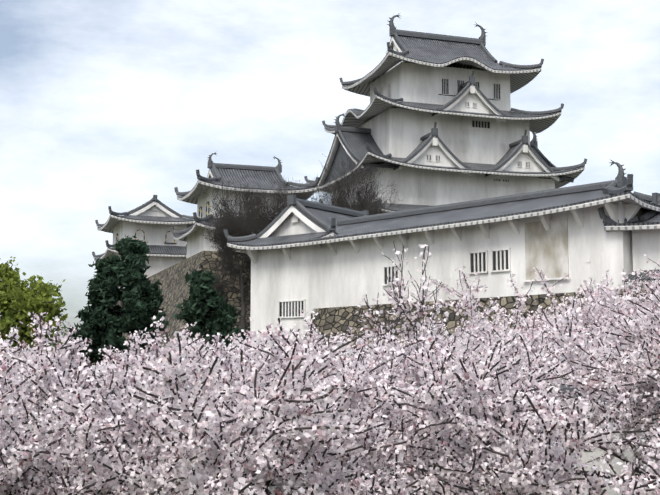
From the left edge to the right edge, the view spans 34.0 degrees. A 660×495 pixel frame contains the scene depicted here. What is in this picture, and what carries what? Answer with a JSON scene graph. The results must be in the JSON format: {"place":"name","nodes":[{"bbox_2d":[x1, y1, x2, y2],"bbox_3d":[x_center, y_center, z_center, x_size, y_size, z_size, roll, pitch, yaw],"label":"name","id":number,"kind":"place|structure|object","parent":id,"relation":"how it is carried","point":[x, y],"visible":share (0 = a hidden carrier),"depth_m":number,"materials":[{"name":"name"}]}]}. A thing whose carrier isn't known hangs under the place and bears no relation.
{"place":"outdoors","nodes":[
{"label":"outdoors","id":0,"kind":"place"},
{"bbox_2d":[46,345,164,369],"bbox_3d":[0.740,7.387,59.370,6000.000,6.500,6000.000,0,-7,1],"label":"ground","id":1,"kind":"structure","parent":0,"point":[98,362],"depth_m":99.89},
{"bbox_2d":[0,256,68,367],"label":"camphor tree","id":2,"kind":"object","parent":1,"relation":"on","point":[45,294],"depth_m":69.65,"materials":[{"name":"green plant"}]},
{"bbox_2d":[63,235,168,364],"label":"evergreen tree","id":3,"kind":"object","parent":1,"relation":"on","point":[132,294],"depth_m":74.93,"materials":[{"name":"green plant"}]},
{"bbox_2d":[112,251,250,348],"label":"stone wall","id":4,"kind":"structure","parent":1,"relation":"on","point":[174,286],"depth_m":106.33,"materials":[{"name":"stone"}]},
{"bbox_2d":[92,195,194,287],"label":"castle turret","id":5,"kind":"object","parent":4,"relation":"on","point":[153,221],"visible":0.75,"depth_m":140.93,"materials":[{"name":"paint"}]},
{"bbox_2d":[170,152,318,258],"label":"castle turret","id":6,"kind":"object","parent":4,"relation":"on","point":[194,239],"visible":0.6,"depth_m":113.80,"materials":[{"name":"paint"}]},
{"bbox_2d":[309,155,402,214],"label":"bare tree","id":7,"kind":"object","parent":4,"relation":"on","point":[371,207],"visible":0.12,"depth_m":105.37,"materials":[{"name":"grey plant"}]},
{"bbox_2d":[304,13,586,213],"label":"castle keep","id":8,"kind":"structure","parent":4,"relation":"on","point":[438,120],"depth_m":124.14,"materials":[{"name":"paint"}]},
{"bbox_2d":[173,269,249,351],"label":"evergreen tree","id":9,"kind":"object","parent":1,"relation":"on","point":[197,308],"depth_m":71.18,"materials":[{"name":"green plant"}]},
{"bbox_2d":[185,176,269,329],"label":"bare tree","id":10,"kind":"object","parent":1,"relation":"on","point":[239,228],"visible":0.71,"depth_m":100.62,"materials":[{"name":"brown plant"}]},
{"bbox_2d":[228,171,334,301],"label":"bare tree","id":11,"kind":"object","parent":1,"relation":"on","point":[273,215],"visible":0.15,"depth_m":102.48,"materials":[{"name":"grey plant"}]},
{"bbox_2d":[0,240,659,494],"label":"cherry blossom trees","id":12,"kind":"object","parent":1,"relation":"on","point":[210,450],"depth_m":16.72,"materials":[{"name":"pink plant"}]},
{"bbox_2d":[1,385,659,494],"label":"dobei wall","id":13,"kind":"structure","parent":1,"relation":"on","point":[586,456],"depth_m":29.29,"materials":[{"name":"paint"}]},
{"bbox_2d":[303,288,656,360],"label":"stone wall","id":14,"kind":"structure","parent":1,"relation":"on","point":[333,320],"depth_m":72.50,"materials":[{"name":"stone"}]},
{"bbox_2d":[312,201,649,308],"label":"yagura long walls","id":15,"kind":"structure","parent":14,"relation":"on","point":[579,245],"depth_m":69.18,"materials":[{"name":"white paint"}]},
{"bbox_2d":[299,160,659,245],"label":"roof","id":16,"kind":"structure","parent":15,"relation":"on","point":[619,188],"depth_m":70.72,"materials":[{"name":"grey tile"}]},
{"bbox_2d":[598,193,659,287],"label":"castle building","id":17,"kind":"structure","parent":14,"relation":"on","point":[645,230],"depth_m":62.22,"materials":[{"name":"paint"}]},
{"bbox_2d":[0,0,659,343],"label":"sky","id":18,"kind":"structure","parent":0,"point":[117,104],"materials":[{"name":"white"}]},
{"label":"stone base of the turret","id":19,"kind":"object","parent":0,"visible":0},
{"bbox_2d":[245,244,321,347],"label":"yagura turret walls","id":20,"kind":"structure","parent":19,"relation":"on","point":[281,282],"depth_m":83.11,"materials":[{"name":"white paint"}]},
{"bbox_2d":[223,195,368,253],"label":"gabled roof","id":21,"kind":"structure","parent":20,"relation":"on","point":[294,222],"depth_m":84.05,"materials":[{"name":"grey tile"}]}
]}

